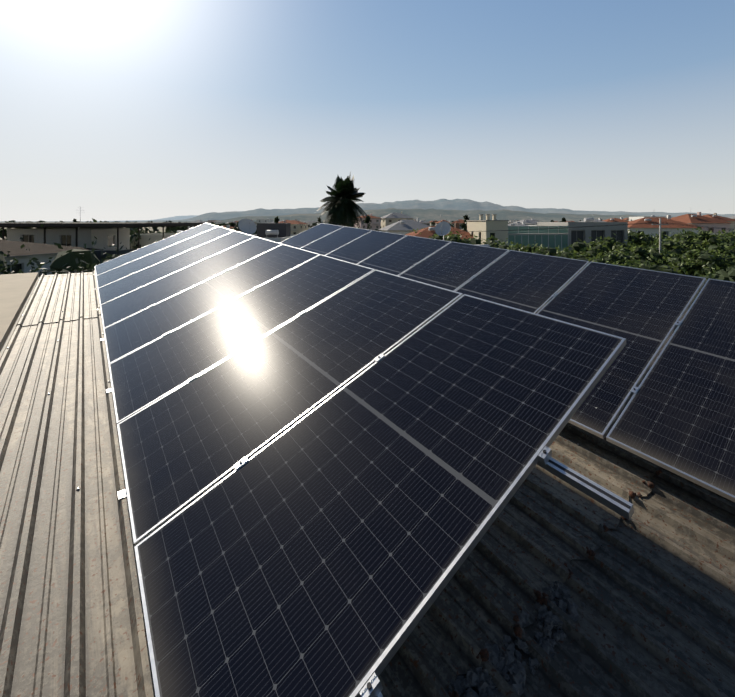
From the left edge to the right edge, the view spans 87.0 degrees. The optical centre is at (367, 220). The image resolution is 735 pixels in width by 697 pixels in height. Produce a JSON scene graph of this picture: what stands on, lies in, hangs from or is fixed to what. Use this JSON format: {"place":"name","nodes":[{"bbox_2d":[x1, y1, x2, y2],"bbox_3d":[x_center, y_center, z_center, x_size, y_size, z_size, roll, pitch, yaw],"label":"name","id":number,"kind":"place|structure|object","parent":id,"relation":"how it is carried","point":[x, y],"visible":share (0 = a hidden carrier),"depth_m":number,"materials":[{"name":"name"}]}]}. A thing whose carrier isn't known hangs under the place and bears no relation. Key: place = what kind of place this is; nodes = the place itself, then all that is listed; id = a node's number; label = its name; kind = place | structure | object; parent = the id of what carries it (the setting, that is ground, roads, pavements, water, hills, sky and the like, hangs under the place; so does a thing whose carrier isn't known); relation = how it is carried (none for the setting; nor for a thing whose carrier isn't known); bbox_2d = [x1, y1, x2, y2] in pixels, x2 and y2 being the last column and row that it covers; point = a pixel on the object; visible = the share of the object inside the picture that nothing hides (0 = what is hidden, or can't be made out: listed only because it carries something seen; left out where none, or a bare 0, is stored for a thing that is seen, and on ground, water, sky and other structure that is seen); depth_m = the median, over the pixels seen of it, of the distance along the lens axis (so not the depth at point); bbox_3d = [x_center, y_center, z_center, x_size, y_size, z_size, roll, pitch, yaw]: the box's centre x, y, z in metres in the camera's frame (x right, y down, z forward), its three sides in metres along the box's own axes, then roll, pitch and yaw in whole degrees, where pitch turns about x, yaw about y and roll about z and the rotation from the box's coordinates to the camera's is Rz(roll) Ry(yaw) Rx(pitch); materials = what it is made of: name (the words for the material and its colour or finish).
{"place":"outdoors","nodes":[
{"label":"outdoors","id":0,"kind":"place"},
{"bbox_2d":[0,277,39,357],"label":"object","id":1,"kind":"structure","parent":0,"point":[10,334],"depth_m":5.11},
{"bbox_2d":[0,272,37,350],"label":"wall","id":2,"kind":"structure","parent":1,"relation":"attached to","point":[15,290],"depth_m":6.14,"materials":[{"name":"beige paint"}]},
{"bbox_2d":[6,290,579,490],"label":"roof screws","id":3,"kind":"object","parent":1,"relation":"on","point":[78,488],"visible":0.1,"depth_m":3.33,"materials":[{"name":"grey metal"}]},
{"bbox_2d":[0,310,687,696],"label":"roof sheet","id":4,"kind":"object","parent":1,"relation":"on","point":[72,622],"visible":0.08,"depth_m":2.00,"materials":[{"name":"grey metal"}]},
{"bbox_2d":[16,271,100,326],"bbox_3d":[-1.752,1.212,9.221,9.479,0.044,3.698,0,4,-36],"label":"roof sheet","id":5,"kind":"object","parent":4,"relation":"on","point":[51,299],"visible":0.17,"depth_m":6.20,"materials":[{"name":"grey metal"}]},
{"bbox_2d":[95,223,633,696],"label":"solar panels","id":6,"kind":"object","parent":4,"relation":"on","point":[329,463],"visible":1,"depth_m":2.01,"materials":[{"name":"glass"}]},
{"bbox_2d":[93,274,126,499],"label":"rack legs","id":7,"kind":"object","parent":6,"relation":"attached to","point":[122,494],"visible":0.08,"depth_m":2.27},
{"bbox_2d":[280,223,734,501],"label":"solar panels","id":8,"kind":"object","parent":4,"relation":"on","point":[677,416],"visible":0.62,"depth_m":3.64,"materials":[{"name":"glass"}]},
{"bbox_2d":[460,468,734,696],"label":"roof sheet","id":9,"kind":"object","parent":1,"relation":"on","point":[650,584],"visible":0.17,"depth_m":1.75,"materials":[{"name":"grey metal"}]},
{"bbox_2d":[447,581,584,696],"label":"dry leaves","id":10,"kind":"object","parent":9,"relation":"on","point":[482,682],"visible":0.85,"depth_m":1.56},
{"bbox_2d":[448,468,661,696],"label":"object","id":11,"kind":"object","parent":9,"relation":"on","point":[484,654],"visible":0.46,"depth_m":1.74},
{"bbox_2d":[39,270,94,276],"bbox_3d":[-6.095,1.156,8.130,1.478,0.351,0.202,0,0,-15],"label":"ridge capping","id":12,"kind":"object","parent":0,"point":[64,272],"visible":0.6,"depth_m":8.02,"materials":[{"name":"grey metal"}]},
{"bbox_2d":[0,207,324,221],"bbox_3d":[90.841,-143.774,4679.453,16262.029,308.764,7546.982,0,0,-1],"label":"hill ridge","id":13,"kind":"structure","parent":0,"point":[180,217],"depth_m":5121.43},
{"bbox_2d":[0,223,346,239],"bbox_3d":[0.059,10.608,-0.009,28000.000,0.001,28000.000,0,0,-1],"label":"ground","id":14,"kind":"structure","parent":0,"point":[159,228],"depth_m":485.10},
{"bbox_2d":[0,240,103,274],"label":"hip house","id":15,"kind":"structure","parent":14,"relation":"on","point":[42,253],"depth_m":26.27,"materials":[{"name":"beige concrete"}]},
{"bbox_2d":[0,224,157,276],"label":"bushes","id":16,"kind":"object","parent":14,"relation":"on","point":[73,260],"visible":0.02,"depth_m":16.56,"materials":[{"name":"green plant"}]},
{"bbox_2d":[0,219,202,263],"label":"canopy","id":17,"kind":"object","parent":14,"relation":"on","point":[106,235],"visible":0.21,"depth_m":37.04,"materials":[{"name":"beige concrete"}]},
{"bbox_2d":[131,231,182,248],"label":"building","id":18,"kind":"structure","parent":14,"relation":"on","point":[153,237],"depth_m":76.90,"materials":[{"name":"clear concrete"}]},
{"bbox_2d":[189,219,203,222],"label":"town","id":19,"kind":"object","parent":14,"relation":"on","point":[197,221],"visible":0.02,"depth_m":354.00,"materials":[{"name":"white concrete"}]},
{"bbox_2d":[257,219,272,222],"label":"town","id":20,"kind":"object","parent":14,"relation":"on","point":[264,220],"visible":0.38,"depth_m":406.46,"materials":[{"name":"grey concrete"}]},
{"bbox_2d":[279,216,307,233],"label":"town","id":21,"kind":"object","parent":14,"relation":"on","point":[297,229],"visible":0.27,"depth_m":188.00,"materials":[{"name":"beige concrete"}]},
{"bbox_2d":[0,215,601,248],"bbox_3d":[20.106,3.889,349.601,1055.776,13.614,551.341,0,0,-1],"label":"town trees","id":22,"kind":"object","parent":14,"relation":"on","point":[134,230],"visible":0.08,"depth_m":194.70,"materials":[{"name":"green plant"}]},
{"bbox_2d":[315,172,369,227],"bbox_3d":[-4.033,1.154,64.835,9.010,18.926,9.545,0,0,-1],"label":"palm tree","id":23,"kind":"object","parent":14,"relation":"on","point":[342,207],"visible":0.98,"depth_m":62.88,"materials":[{"name":"green plant"}]},
{"bbox_2d":[353,214,380,230],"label":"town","id":24,"kind":"object","parent":14,"relation":"on","point":[374,221],"visible":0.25,"depth_m":194.70,"materials":[{"name":"beige concrete"}]},
{"bbox_2d":[380,212,412,227],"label":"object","id":25,"kind":"object","parent":14,"relation":"on","point":[389,219],"visible":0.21,"depth_m":206.93,"materials":[{"name":"white concrete"}]},
{"bbox_2d":[378,218,429,234],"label":"house","id":26,"kind":"structure","parent":14,"relation":"on","point":[406,225],"depth_m":108.46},
{"bbox_2d":[419,220,429,225],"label":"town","id":27,"kind":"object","parent":14,"relation":"on","point":[425,222],"visible":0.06,"depth_m":327.78,"materials":[{"name":"concrete"}]},
{"bbox_2d":[405,214,472,238],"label":"house","id":28,"kind":"structure","parent":14,"relation":"on","point":[427,232],"depth_m":59.88,"materials":[{"name":"clear tile"}]},
{"bbox_2d":[451,219,463,228],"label":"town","id":29,"kind":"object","parent":14,"relation":"on","point":[460,221],"visible":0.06,"depth_m":266.65,"materials":[{"name":"tile"}]},
{"bbox_2d":[297,218,732,252],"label":"town","id":30,"kind":"object","parent":14,"relation":"on","point":[659,224],"visible":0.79,"depth_m":43.38,"materials":[{"name":"concrete"}]},
{"bbox_2d":[508,222,527,225],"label":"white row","id":31,"kind":"object","parent":14,"relation":"on","point":[523,224],"depth_m":127.27,"materials":[{"name":"clear concrete"}]},
{"bbox_2d":[508,222,534,224],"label":"town","id":32,"kind":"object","parent":14,"relation":"on","point":[521,223],"visible":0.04,"depth_m":170.18,"materials":[{"name":"concrete"}]},
{"bbox_2d":[513,219,537,224],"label":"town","id":33,"kind":"object","parent":14,"relation":"on","point":[532,221],"depth_m":242.26,"materials":[{"name":"white concrete"}]},
{"bbox_2d":[409,227,734,308],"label":"orchard trees","id":34,"kind":"object","parent":14,"relation":"on","point":[683,253],"visible":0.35,"depth_m":42.26,"materials":[{"name":"green plant"}]},
{"bbox_2d":[537,218,627,250],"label":"building","id":35,"kind":"structure","parent":14,"relation":"on","point":[620,231],"depth_m":56.95,"materials":[{"name":"grey concrete"}]},
{"bbox_2d":[580,218,604,221],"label":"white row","id":36,"kind":"object","parent":14,"relation":"on","point":[596,220],"visible":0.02,"depth_m":138.77,"materials":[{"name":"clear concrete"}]},
{"bbox_2d":[602,217,629,221],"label":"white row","id":37,"kind":"object","parent":14,"relation":"on","point":[615,220],"visible":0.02,"depth_m":149.90,"materials":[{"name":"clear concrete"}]},
{"bbox_2d":[629,215,666,220],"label":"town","id":38,"kind":"object","parent":14,"relation":"on","point":[632,218],"visible":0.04,"depth_m":174.49,"materials":[{"name":"white concrete"}]},
{"bbox_2d":[628,215,702,239],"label":"house","id":39,"kind":"structure","parent":14,"relation":"on","point":[649,229],"depth_m":89.43,"materials":[{"name":"red tile"}]},
{"bbox_2d":[671,212,730,234],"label":"house","id":40,"kind":"structure","parent":14,"relation":"on","point":[698,219],"depth_m":97.68,"materials":[{"name":"orange tile"}]},
{"bbox_2d":[692,237,734,281],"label":"trees","id":41,"kind":"object","parent":14,"relation":"on","point":[726,274],"visible":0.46,"depth_m":24.12,"materials":[{"name":"green plant"}]},
{"bbox_2d":[703,213,734,231],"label":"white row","id":42,"kind":"object","parent":14,"relation":"on","point":[732,221],"visible":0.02,"depth_m":127.06,"materials":[{"name":"clear tile"}]},
{"bbox_3d":[8.347,6.360,33.445,10.079,8.496,8.918,0,0,-1],"label":"dish house","id":43,"kind":"object","parent":14,"relation":"on","visible":0},
{"bbox_2d":[435,221,450,239],"bbox_3d":[5.827,1.861,30.000,1.178,3.678,0.905,0,0,-1],"label":"satellite dish","id":44,"kind":"object","parent":43,"relation":"on","point":[443,228],"visible":0.98,"depth_m":30.10,"materials":[{"name":"silver metal"}]},
{"bbox_2d":[249,230,296,242],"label":"dish house","id":45,"kind":"structure","parent":0,"point":[273,232],"depth_m":44.12,"materials":[{"name":"white"}]},
{"bbox_2d":[238,218,256,233],"bbox_3d":[-12.560,1.889,40.566,1.680,4.335,1.506,0,0,-1],"label":"satellite dish","id":46,"kind":"object","parent":45,"relation":"on","point":[246,226],"visible":0.98,"depth_m":40.74,"materials":[{"name":"silver metal"}]},
{"bbox_2d":[257,223,290,237],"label":"building","id":47,"kind":"structure","parent":45,"relation":"on","point":[284,229],"depth_m":45.27,"materials":[{"name":"grey"}]},
{"bbox_2d":[0,208,726,222],"bbox_3d":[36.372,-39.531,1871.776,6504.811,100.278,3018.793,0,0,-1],"label":"hill ridge","id":48,"kind":"structure","parent":0,"point":[429,215],"depth_m":2207.36,"materials":[{"name":"green plant"}]},
{"bbox_2d":[0,0,734,220],"label":"sky","id":49,"kind":"structure","parent":0,"point":[111,110],"materials":[{"name":"blue"}]},
{"bbox_2d":[126,199,734,221],"bbox_3d":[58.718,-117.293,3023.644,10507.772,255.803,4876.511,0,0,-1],"label":"hill ridge","id":50,"kind":"structure","parent":0,"point":[458,204],"depth_m":3657.86,"materials":[{"name":"grey"}]},
{"bbox_2d":[466,214,568,250],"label":"building","id":51,"kind":"structure","parent":0,"point":[548,238],"depth_m":55.02,"materials":[{"name":"glass"}]}
]}

